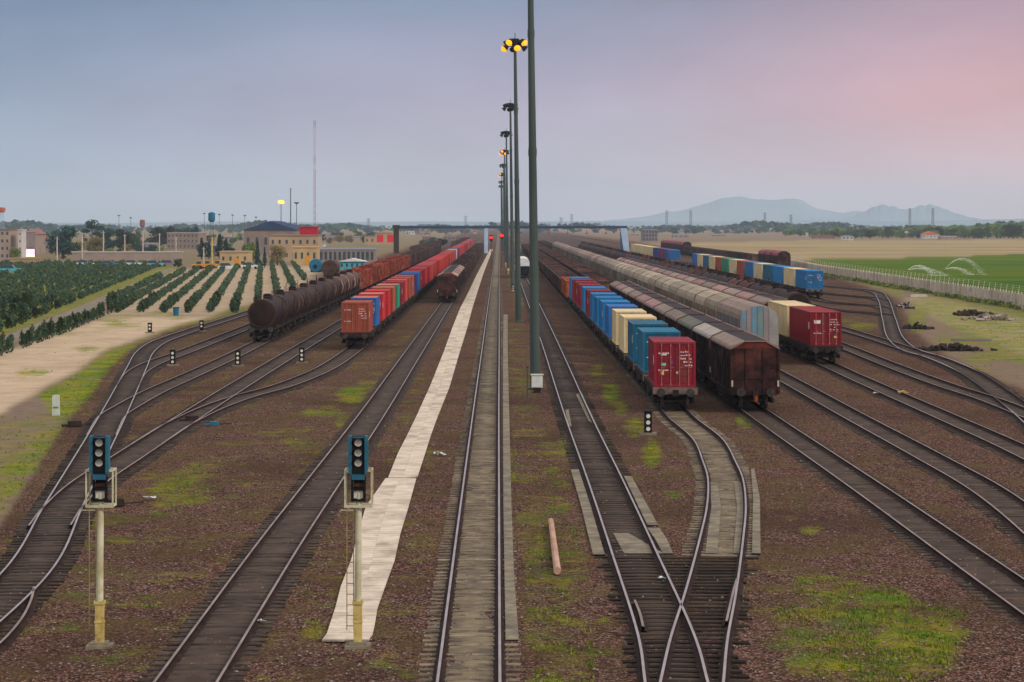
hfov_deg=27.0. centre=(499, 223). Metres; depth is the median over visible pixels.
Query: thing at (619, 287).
covered wagon
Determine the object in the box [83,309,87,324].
orchard bush
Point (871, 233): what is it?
broadleaf tree
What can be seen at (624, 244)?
signal gantry
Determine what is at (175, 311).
rubbish bin
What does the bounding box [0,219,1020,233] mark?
distant woods
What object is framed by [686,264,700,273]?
tank wagon
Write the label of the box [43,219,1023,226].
hills
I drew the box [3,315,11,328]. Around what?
orchard bush
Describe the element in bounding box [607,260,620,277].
round roof wagon
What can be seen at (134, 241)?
broadleaf tree
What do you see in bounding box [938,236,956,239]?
shed
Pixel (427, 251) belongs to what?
open wagon
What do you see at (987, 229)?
poplar tree
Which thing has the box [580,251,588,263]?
round roof wagon
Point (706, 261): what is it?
shipping container
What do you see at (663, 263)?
tank wagon
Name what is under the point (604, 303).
door
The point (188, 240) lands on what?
block house
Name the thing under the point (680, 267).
tank wagon
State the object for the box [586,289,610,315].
shipping container
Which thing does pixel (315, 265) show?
storage tank
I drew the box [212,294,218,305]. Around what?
orchard bush
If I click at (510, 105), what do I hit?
floodlight mast
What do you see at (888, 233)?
broadleaf tree
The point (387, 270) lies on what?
open wagon
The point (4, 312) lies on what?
orchard bush
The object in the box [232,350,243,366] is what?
dwarf signal
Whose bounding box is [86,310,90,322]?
orchard bush
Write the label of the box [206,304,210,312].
orchard bush
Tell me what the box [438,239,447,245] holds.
broadleaf tree
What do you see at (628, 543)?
concrete slab
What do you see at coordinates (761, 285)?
tank wagon
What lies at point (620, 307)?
door
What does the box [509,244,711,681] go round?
railway track
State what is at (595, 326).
flat wagon
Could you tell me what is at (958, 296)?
weeds
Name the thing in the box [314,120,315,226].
radio mast
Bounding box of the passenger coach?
[520,256,529,276]
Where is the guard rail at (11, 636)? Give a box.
[0,586,38,653]
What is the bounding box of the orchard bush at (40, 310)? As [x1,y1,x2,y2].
[38,307,43,315]
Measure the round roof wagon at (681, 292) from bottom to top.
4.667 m
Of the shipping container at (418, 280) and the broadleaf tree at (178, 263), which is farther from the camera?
the broadleaf tree at (178, 263)
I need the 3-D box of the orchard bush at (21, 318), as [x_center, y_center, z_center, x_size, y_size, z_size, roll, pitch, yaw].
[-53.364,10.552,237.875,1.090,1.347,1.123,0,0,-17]
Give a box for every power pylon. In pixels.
[908,208,910,225]
[931,208,933,225]
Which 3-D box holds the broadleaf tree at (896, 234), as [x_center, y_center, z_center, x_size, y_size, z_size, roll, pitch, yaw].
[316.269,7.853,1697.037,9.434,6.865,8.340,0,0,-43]
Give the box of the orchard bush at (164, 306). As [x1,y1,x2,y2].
[162,303,166,312]
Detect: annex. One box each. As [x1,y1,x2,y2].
[292,246,320,264]
[364,236,374,244]
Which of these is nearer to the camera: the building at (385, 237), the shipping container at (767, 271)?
the shipping container at (767, 271)
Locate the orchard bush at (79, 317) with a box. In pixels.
[77,312,82,326]
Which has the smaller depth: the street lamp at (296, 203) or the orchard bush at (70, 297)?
the orchard bush at (70, 297)
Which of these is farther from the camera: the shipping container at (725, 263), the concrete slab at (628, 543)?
the shipping container at (725, 263)
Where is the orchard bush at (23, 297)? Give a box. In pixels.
[20,292,27,301]
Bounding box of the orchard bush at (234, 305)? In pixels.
[230,302,238,312]
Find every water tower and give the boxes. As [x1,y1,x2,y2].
[0,207,4,228]
[140,219,144,243]
[208,212,214,257]
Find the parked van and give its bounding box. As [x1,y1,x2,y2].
[0,265,20,271]
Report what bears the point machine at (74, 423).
on the ground at (28, 385)
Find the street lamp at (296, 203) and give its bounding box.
[294,202,298,225]
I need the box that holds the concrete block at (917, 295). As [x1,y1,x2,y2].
[909,294,927,296]
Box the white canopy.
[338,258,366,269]
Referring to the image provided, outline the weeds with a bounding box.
[793,266,1023,309]
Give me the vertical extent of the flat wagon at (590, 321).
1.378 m
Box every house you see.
[0,229,17,259]
[17,229,26,257]
[26,231,35,256]
[27,229,46,253]
[46,236,55,252]
[166,232,206,248]
[219,251,252,265]
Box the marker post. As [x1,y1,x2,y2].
[526,366,528,398]
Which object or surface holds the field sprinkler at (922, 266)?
on the ground at (28, 385)
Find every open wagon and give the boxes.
[344,269,367,295]
[351,268,372,289]
[354,266,376,288]
[361,265,381,285]
[364,263,385,282]
[371,262,388,280]
[374,261,392,280]
[377,260,395,276]
[381,258,398,275]
[387,257,401,273]
[391,256,404,272]
[394,255,409,270]
[398,254,411,268]
[401,253,414,266]
[403,256,407,270]
[405,252,418,265]
[408,251,420,263]
[410,246,420,250]
[411,250,423,261]
[414,249,425,260]
[418,248,428,259]
[421,247,431,257]
[449,264,466,284]
[450,262,467,282]
[453,260,469,276]
[457,257,472,273]
[461,254,474,265]
[542,262,558,275]
[546,266,562,279]
[548,267,565,281]
[549,269,567,284]
[551,270,570,286]
[553,272,571,289]
[554,273,574,291]
[557,275,577,293]
[559,277,563,296]
[565,263,581,268]
[571,267,589,272]
[573,269,592,274]
[576,270,596,275]
[578,272,598,276]
[581,273,602,276]
[584,275,606,276]
[589,277,610,278]
[593,279,614,281]
[683,246,693,254]
[692,247,701,252]
[706,249,719,253]
[714,250,727,255]
[723,251,736,256]
[732,252,744,257]
[742,253,753,259]
[747,254,757,260]
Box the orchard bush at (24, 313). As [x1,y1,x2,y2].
[23,311,27,321]
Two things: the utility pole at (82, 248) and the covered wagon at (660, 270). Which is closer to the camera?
the covered wagon at (660, 270)
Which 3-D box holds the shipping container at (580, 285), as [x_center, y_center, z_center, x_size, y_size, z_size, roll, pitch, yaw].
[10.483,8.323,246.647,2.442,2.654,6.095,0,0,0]
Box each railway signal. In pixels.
[82,435,116,648]
[341,435,372,649]
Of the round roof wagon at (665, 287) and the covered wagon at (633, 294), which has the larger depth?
the round roof wagon at (665, 287)
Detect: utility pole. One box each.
[56,236,57,259]
[81,234,82,259]
[141,230,144,250]
[210,237,213,262]
[290,188,290,223]
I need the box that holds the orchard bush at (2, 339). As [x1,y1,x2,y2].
[0,331,6,355]
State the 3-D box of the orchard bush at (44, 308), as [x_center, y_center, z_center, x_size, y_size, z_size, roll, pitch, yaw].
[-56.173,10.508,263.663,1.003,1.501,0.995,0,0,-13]
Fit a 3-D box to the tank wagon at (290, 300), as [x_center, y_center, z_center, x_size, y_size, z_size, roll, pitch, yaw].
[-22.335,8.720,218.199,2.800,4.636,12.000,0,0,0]
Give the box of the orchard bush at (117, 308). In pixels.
[115,305,120,312]
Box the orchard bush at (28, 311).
[26,307,31,318]
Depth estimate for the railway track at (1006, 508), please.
100.09 m
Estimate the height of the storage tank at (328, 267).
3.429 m
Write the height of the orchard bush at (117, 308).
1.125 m
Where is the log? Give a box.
[548,518,560,573]
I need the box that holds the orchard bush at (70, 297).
[68,293,72,303]
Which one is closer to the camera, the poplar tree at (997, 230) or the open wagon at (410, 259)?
the open wagon at (410, 259)
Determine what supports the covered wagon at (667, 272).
on the railway track at (992, 440)
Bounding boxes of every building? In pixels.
[141,243,157,247]
[269,227,322,261]
[324,235,337,239]
[375,230,393,244]
[406,231,414,234]
[419,232,430,235]
[443,236,455,239]
[672,235,688,237]
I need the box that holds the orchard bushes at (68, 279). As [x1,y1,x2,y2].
[0,259,306,300]
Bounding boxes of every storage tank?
[309,259,322,271]
[321,260,339,275]
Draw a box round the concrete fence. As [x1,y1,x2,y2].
[791,256,1023,307]
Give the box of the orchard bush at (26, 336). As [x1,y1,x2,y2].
[24,333,28,346]
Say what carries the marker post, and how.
on the ground at (28, 385)
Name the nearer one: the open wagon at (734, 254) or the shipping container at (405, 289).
the shipping container at (405, 289)
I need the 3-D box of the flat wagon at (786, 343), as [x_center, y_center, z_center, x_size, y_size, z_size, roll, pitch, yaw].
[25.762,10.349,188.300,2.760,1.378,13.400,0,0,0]
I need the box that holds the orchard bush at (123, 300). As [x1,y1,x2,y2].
[120,296,125,309]
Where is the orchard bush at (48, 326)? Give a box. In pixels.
[46,322,53,338]
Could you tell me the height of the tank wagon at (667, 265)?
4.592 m
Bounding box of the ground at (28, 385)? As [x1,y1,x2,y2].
[0,227,1023,681]
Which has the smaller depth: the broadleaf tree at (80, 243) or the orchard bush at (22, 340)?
the orchard bush at (22, 340)
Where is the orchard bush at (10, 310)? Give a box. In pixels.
[8,306,13,314]
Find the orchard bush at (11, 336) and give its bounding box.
[8,334,14,351]
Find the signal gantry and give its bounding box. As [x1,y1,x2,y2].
[392,225,629,252]
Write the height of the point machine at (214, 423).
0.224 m
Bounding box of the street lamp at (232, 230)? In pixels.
[232,215,232,245]
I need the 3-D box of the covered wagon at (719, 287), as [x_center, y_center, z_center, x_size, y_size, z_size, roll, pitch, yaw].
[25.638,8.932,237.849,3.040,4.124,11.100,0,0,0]
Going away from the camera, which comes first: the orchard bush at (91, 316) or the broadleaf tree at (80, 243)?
the orchard bush at (91, 316)
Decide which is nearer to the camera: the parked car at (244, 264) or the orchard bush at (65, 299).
the orchard bush at (65, 299)
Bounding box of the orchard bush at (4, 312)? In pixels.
[1,308,7,319]
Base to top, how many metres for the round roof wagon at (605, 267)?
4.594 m
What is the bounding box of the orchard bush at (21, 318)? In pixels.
[16,312,24,323]
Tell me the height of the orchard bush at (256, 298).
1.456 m
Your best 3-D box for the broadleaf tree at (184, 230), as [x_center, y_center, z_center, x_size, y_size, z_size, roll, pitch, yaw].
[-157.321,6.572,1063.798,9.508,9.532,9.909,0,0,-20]
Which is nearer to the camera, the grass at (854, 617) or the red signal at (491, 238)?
the grass at (854, 617)
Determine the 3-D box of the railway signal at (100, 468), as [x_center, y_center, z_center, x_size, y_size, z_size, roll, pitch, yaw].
[-10.594,8.435,56.417,0.840,5.671,0.685,0,0,0]
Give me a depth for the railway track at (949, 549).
80.82 m
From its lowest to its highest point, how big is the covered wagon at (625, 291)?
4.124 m
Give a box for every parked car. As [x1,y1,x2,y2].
[76,260,93,263]
[102,261,117,264]
[125,260,141,265]
[147,261,163,266]
[162,260,176,265]
[218,263,232,268]
[241,262,256,268]
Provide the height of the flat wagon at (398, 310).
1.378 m
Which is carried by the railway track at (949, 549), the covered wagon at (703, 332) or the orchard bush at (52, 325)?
the covered wagon at (703, 332)
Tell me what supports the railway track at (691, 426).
on the ground at (28, 385)
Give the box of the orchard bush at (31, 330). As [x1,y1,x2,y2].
[27,324,35,344]
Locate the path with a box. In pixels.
[5,268,173,341]
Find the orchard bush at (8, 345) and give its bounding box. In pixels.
[4,337,11,352]
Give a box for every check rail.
[631,600,648,631]
[721,578,736,625]
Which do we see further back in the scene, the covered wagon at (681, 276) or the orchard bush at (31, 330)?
the covered wagon at (681, 276)
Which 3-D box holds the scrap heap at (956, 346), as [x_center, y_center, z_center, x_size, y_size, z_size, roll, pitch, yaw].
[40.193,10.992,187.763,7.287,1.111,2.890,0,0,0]
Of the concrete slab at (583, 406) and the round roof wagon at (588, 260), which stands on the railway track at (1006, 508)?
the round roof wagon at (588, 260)
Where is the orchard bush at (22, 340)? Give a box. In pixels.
[19,330,26,347]
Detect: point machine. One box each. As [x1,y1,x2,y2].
[61,420,91,426]
[105,498,143,506]
[179,415,211,420]
[204,421,231,425]
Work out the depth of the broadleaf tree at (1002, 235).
1651.04 m
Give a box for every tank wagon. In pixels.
[247,290,285,340]
[273,290,298,333]
[286,283,309,327]
[297,280,318,321]
[307,277,327,317]
[316,275,335,312]
[324,273,342,308]
[331,271,348,305]
[338,269,354,299]
[345,269,360,295]
[649,256,658,263]
[654,257,664,264]
[658,260,668,265]
[663,259,675,267]
[668,260,679,268]
[674,263,686,270]
[680,263,693,271]
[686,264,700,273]
[694,266,708,275]
[701,267,716,277]
[709,269,725,279]
[717,271,734,282]
[727,273,746,285]
[737,278,756,287]
[748,278,769,291]
[761,281,782,294]
[774,284,810,303]
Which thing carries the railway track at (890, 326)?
on the ground at (28, 385)
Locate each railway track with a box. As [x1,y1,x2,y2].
[0,233,472,640]
[13,233,483,530]
[77,233,480,437]
[109,234,473,387]
[123,233,488,446]
[138,233,493,681]
[418,233,520,681]
[509,234,757,681]
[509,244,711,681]
[514,234,1023,632]
[520,235,1023,551]
[521,233,1023,467]
[526,233,1023,420]
[538,235,1023,415]
[539,233,891,308]
[539,234,897,315]
[544,233,887,300]
[550,233,1023,434]
[557,233,837,279]
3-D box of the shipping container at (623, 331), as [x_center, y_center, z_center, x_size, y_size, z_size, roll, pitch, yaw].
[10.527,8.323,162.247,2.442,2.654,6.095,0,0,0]
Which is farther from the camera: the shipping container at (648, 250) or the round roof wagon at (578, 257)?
the shipping container at (648, 250)
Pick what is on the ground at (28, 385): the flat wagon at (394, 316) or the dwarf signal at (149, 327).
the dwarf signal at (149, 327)
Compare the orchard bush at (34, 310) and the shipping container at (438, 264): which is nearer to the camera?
the orchard bush at (34, 310)
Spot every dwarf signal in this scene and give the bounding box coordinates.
[145,323,154,332]
[166,350,178,365]
[199,320,205,331]
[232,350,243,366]
[296,347,307,362]
[639,410,656,434]
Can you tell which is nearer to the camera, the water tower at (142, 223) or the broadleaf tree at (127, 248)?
the broadleaf tree at (127, 248)
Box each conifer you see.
[197,237,205,258]
[206,241,210,258]
[214,234,224,258]
[223,238,229,250]
[254,240,260,264]
[262,247,266,267]
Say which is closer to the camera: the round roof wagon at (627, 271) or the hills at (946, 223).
the round roof wagon at (627, 271)
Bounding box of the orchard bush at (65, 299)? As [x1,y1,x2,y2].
[61,293,68,304]
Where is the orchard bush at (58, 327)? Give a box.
[54,321,61,334]
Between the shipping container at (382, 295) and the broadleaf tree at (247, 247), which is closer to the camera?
the shipping container at (382, 295)
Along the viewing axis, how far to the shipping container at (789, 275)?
335.04 m
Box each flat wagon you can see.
[340,327,375,346]
[370,322,381,340]
[377,317,387,334]
[386,313,392,326]
[391,309,396,321]
[394,306,401,319]
[398,302,405,315]
[580,309,585,321]
[584,313,589,325]
[588,318,594,330]
[592,322,602,338]
[597,327,608,345]
[603,333,615,352]
[609,340,623,362]
[616,347,627,366]
[625,356,641,382]
[634,365,651,394]
[644,376,697,408]
[779,334,792,351]
[783,284,796,290]
[788,338,842,362]
[795,287,823,297]
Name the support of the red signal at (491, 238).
on the ground at (28, 385)
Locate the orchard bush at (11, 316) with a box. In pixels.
[8,314,14,327]
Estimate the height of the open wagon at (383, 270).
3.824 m
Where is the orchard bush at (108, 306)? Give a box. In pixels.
[106,300,110,313]
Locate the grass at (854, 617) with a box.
[0,303,1023,681]
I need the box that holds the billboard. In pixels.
[26,249,34,257]
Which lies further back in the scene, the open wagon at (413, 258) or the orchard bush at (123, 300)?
the open wagon at (413, 258)
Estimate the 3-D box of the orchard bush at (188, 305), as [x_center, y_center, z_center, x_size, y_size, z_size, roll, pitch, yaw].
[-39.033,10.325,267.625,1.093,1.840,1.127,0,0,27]
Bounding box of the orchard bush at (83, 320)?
[80,311,84,325]
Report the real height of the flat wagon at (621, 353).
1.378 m
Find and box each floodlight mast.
[498,173,502,250]
[498,181,502,245]
[499,147,508,262]
[499,164,505,255]
[500,131,512,272]
[501,38,527,321]
[502,99,518,287]
[527,0,543,389]
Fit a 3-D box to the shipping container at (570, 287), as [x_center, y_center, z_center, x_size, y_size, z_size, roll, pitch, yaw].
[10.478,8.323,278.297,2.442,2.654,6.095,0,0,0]
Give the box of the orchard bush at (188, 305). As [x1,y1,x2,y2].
[184,299,191,312]
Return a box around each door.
[305,256,309,264]
[343,303,354,331]
[355,304,366,330]
[364,298,374,323]
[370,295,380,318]
[594,295,604,318]
[604,303,615,329]
[611,307,622,335]
[618,312,630,342]
[626,318,639,350]
[635,326,649,359]
[645,333,661,369]
[657,343,674,385]
[662,333,677,336]
[672,251,675,259]
[675,343,692,385]
[676,251,679,259]
[808,271,814,288]
[813,314,825,343]
[815,271,821,288]
[826,313,839,344]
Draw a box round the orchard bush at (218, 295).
[214,291,220,302]
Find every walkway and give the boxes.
[322,478,399,641]
[345,478,415,641]
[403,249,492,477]
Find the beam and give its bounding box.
[951,339,990,340]
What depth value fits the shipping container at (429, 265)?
360.86 m
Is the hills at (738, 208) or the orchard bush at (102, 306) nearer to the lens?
the orchard bush at (102, 306)
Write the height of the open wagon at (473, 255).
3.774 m
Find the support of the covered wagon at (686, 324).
on the railway track at (949, 549)
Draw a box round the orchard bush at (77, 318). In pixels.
[74,313,79,328]
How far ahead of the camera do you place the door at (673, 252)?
564.89 m
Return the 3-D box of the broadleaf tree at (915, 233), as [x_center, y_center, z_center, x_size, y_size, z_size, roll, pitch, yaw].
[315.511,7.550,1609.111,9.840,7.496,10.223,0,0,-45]
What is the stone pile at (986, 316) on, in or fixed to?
on the ground at (28, 385)
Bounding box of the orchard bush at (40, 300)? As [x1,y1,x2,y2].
[38,297,42,305]
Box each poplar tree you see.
[984,223,991,238]
[993,223,1000,238]
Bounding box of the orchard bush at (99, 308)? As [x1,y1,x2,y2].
[96,302,102,317]
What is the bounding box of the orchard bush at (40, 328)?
[37,325,44,341]
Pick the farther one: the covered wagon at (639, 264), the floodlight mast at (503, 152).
the floodlight mast at (503, 152)
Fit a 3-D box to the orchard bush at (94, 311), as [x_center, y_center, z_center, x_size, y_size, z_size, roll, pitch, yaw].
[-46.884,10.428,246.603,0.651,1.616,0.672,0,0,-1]
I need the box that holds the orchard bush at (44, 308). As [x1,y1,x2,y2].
[41,303,47,313]
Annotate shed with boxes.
[320,248,377,262]
[811,235,835,238]
[840,235,852,239]
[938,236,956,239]
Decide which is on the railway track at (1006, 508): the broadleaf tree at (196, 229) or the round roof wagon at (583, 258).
the round roof wagon at (583, 258)
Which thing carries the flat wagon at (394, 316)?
on the railway track at (339, 361)
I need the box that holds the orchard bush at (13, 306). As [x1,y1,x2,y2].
[11,303,17,312]
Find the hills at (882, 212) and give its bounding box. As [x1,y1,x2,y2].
[840,204,982,220]
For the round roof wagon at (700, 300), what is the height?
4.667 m
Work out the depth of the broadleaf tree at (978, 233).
1578.97 m
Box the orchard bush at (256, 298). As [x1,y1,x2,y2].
[253,294,259,301]
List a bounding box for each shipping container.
[341,300,372,331]
[351,296,379,325]
[358,292,385,320]
[365,289,390,315]
[371,286,395,311]
[376,283,399,307]
[381,281,403,304]
[386,279,407,300]
[390,277,410,297]
[394,275,413,295]
[398,273,416,292]
[402,271,419,290]
[405,270,422,287]
[408,268,424,285]
[411,267,426,283]
[413,266,428,282]
[416,264,430,280]
[419,263,432,278]
[421,262,434,277]
[423,261,436,275]
[427,259,439,273]
[435,255,446,267]
[569,277,589,297]
[572,279,592,300]
[575,281,596,304]
[578,283,601,307]
[582,286,605,311]
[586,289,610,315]
[590,292,616,320]
[595,296,622,325]
[600,299,629,331]
[605,304,637,337]
[612,309,646,344]
[619,314,656,352]
[628,320,667,361]
[637,327,680,372]
[641,245,648,253]
[647,246,655,255]
[648,337,695,386]
[653,247,661,256]
[656,248,659,257]
[660,248,668,257]
[664,249,675,258]
[667,250,679,259]
[692,253,702,265]
[697,254,709,266]
[703,255,716,267]
[709,256,723,268]
[715,257,730,270]
[722,258,737,271]
[729,259,744,273]
[737,260,750,275]
[745,261,764,276]
[753,263,771,278]
[763,264,785,280]
[768,300,802,311]
[773,266,792,283]
[777,303,814,336]
[784,267,806,285]
[789,306,841,345]
[795,269,822,288]
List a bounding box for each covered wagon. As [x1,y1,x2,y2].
[437,271,458,301]
[442,269,460,294]
[444,267,461,292]
[445,266,462,289]
[448,264,464,287]
[609,280,632,292]
[615,283,638,295]
[621,286,647,299]
[627,290,655,303]
[635,262,651,266]
[635,293,665,309]
[640,264,654,267]
[643,298,675,314]
[644,265,662,269]
[650,267,666,271]
[653,302,689,321]
[655,268,674,273]
[661,270,681,275]
[664,308,703,328]
[668,272,689,277]
[675,274,697,280]
[677,314,721,376]
[683,276,704,282]
[691,278,716,285]
[692,322,741,389]
[700,281,728,288]
[710,330,780,408]
[711,284,739,291]
[722,287,754,295]
[735,291,769,300]
[749,295,786,306]
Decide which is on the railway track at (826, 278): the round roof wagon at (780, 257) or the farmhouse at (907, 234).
the round roof wagon at (780, 257)
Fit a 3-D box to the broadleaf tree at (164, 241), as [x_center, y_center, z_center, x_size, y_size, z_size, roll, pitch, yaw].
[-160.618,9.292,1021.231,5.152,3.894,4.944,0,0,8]
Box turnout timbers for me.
[598,557,758,681]
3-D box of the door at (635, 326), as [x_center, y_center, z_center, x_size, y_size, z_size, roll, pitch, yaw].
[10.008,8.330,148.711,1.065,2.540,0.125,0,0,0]
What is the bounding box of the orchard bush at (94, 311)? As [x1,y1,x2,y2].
[92,307,95,320]
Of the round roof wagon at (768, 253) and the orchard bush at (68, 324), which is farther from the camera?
the round roof wagon at (768, 253)
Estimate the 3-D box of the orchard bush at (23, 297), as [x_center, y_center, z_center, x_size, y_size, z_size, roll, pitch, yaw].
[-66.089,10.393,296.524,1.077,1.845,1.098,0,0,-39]
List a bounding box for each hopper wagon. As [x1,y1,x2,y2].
[561,277,568,299]
[564,279,568,303]
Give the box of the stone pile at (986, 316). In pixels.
[961,312,1017,320]
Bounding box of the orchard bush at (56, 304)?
[54,300,59,308]
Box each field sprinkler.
[908,265,951,275]
[945,258,980,274]
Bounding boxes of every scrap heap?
[895,302,916,308]
[902,321,934,329]
[913,342,997,351]
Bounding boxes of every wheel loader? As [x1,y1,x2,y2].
[192,261,207,268]
[203,260,216,267]
[211,260,219,267]
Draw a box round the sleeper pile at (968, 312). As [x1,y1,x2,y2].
[952,309,993,315]
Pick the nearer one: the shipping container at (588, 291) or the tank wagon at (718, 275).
the shipping container at (588, 291)
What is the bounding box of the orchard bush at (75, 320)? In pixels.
[71,311,76,329]
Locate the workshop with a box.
[244,221,299,254]
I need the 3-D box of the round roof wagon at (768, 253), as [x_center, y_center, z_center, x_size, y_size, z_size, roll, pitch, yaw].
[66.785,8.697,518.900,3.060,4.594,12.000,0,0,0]
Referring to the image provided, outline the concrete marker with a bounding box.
[52,395,59,415]
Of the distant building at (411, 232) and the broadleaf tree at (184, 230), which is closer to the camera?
the broadleaf tree at (184, 230)
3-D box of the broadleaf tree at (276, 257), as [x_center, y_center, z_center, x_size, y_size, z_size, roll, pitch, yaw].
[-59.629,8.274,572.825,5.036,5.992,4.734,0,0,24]
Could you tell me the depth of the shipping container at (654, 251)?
626.44 m
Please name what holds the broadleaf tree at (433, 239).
on the ground at (28, 385)
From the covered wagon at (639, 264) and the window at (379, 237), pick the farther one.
the window at (379, 237)
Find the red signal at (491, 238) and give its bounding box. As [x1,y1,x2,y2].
[490,235,492,268]
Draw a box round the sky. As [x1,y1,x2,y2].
[0,0,1023,222]
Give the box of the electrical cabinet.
[531,374,542,392]
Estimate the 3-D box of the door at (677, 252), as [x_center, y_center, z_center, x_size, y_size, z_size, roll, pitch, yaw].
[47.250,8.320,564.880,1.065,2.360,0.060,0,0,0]
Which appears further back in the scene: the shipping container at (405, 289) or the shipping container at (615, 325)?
the shipping container at (405, 289)
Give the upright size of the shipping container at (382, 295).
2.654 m
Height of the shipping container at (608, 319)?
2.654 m
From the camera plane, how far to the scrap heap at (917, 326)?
226.46 m
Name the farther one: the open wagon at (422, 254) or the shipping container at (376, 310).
the open wagon at (422, 254)
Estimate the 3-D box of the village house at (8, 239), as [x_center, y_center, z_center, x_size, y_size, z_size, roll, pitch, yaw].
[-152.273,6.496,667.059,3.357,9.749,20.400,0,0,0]
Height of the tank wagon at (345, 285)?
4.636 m
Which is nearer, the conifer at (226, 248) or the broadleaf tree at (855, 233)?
the conifer at (226, 248)
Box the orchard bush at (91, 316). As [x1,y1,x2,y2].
[89,309,93,321]
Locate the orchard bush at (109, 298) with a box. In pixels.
[105,293,111,302]
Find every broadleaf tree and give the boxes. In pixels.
[10,247,20,257]
[43,225,80,258]
[75,240,85,250]
[83,235,104,250]
[96,228,116,250]
[114,229,133,249]
[123,243,131,250]
[126,232,141,249]
[134,245,141,250]
[146,246,154,250]
[147,226,166,245]
[158,239,166,245]
[161,226,177,237]
[174,258,182,267]
[176,227,191,231]
[190,226,198,231]
[242,242,255,261]
[269,244,286,264]
[326,237,332,243]
[335,235,344,241]
[353,230,361,235]
[424,237,437,241]
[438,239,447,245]
[782,229,789,234]
[796,230,803,235]
[849,229,861,238]
[863,229,875,238]
[883,229,893,236]
[885,226,899,231]
[893,229,899,237]
[911,229,923,238]
[916,227,932,233]
[931,226,944,235]
[943,228,957,236]
[950,225,965,237]
[957,228,969,237]
[966,226,980,238]
[971,228,984,238]
[991,226,1004,237]
[1000,225,1014,237]
[1003,224,1023,238]
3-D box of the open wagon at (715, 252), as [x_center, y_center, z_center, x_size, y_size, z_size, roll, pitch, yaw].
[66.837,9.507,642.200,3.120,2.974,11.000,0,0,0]
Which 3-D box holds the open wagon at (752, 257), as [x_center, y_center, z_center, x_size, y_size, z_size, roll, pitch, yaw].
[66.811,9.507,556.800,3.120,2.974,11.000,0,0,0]
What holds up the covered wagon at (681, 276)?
on the railway track at (992, 440)
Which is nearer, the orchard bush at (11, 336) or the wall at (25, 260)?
the orchard bush at (11, 336)
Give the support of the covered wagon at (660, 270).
on the railway track at (992, 440)
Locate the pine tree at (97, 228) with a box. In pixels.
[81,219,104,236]
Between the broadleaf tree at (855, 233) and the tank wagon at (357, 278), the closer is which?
the tank wagon at (357, 278)
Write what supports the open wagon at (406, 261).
on the railway track at (156, 393)
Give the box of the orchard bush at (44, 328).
[38,319,47,340]
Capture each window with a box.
[377,235,382,241]
[387,235,393,241]
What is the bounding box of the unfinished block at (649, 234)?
[641,229,657,240]
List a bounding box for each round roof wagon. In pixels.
[575,250,584,261]
[577,250,583,262]
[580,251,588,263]
[582,252,591,265]
[585,253,594,265]
[587,254,597,267]
[590,255,601,268]
[593,256,604,270]
[596,257,607,272]
[600,258,614,274]
[604,259,617,275]
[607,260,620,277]
[610,261,623,278]
[613,263,626,280]
[617,264,630,279]
[620,265,636,279]
[624,266,639,279]
[628,268,646,281]
[633,269,649,284]
[638,271,656,286]
[643,273,662,289]
[649,274,669,291]
[655,276,675,294]
[661,279,685,297]
[668,281,691,300]
[676,284,701,304]
[677,241,682,253]
[680,241,690,253]
[685,287,711,308]
[694,290,724,313]
[705,293,737,318]
[717,297,778,345]
[758,249,768,261]
[765,250,775,262]
[771,250,790,265]
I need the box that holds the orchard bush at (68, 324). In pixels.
[65,316,70,332]
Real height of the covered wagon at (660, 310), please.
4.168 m
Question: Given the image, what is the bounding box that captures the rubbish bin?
[172,307,179,315]
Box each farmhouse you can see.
[902,231,913,237]
[919,231,939,238]
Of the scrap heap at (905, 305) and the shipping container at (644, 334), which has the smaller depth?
the shipping container at (644, 334)
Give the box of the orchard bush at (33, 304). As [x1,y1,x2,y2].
[31,299,36,308]
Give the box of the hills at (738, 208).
[607,196,860,221]
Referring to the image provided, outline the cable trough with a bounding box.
[503,314,518,639]
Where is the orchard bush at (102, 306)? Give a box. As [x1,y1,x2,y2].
[101,302,104,315]
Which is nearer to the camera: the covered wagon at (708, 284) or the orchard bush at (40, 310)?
the covered wagon at (708, 284)
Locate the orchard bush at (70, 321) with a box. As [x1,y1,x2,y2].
[68,315,73,330]
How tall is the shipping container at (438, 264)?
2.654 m
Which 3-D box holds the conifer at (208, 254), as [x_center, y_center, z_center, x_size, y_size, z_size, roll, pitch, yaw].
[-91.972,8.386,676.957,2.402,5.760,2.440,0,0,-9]
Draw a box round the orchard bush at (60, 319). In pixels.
[58,316,64,333]
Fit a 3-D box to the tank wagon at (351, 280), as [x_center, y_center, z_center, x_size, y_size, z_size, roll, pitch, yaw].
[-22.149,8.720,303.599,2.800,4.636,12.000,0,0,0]
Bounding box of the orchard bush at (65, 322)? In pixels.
[61,317,67,332]
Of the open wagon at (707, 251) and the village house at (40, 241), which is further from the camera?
the village house at (40, 241)
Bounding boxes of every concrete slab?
[565,409,571,425]
[571,469,604,553]
[576,392,595,422]
[613,533,663,553]
[624,476,657,524]
[647,528,672,552]
[705,482,720,552]
[733,482,742,552]
[751,468,760,552]
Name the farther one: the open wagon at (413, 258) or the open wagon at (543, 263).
the open wagon at (413, 258)
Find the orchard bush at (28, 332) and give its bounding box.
[26,330,32,345]
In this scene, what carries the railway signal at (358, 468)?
on the ground at (28, 385)
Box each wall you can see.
[8,258,40,262]
[71,251,182,260]
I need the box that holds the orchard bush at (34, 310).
[32,307,37,317]
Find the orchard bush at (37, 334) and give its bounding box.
[34,329,40,342]
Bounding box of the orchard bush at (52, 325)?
[49,317,55,337]
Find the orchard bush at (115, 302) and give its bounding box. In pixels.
[112,298,119,310]

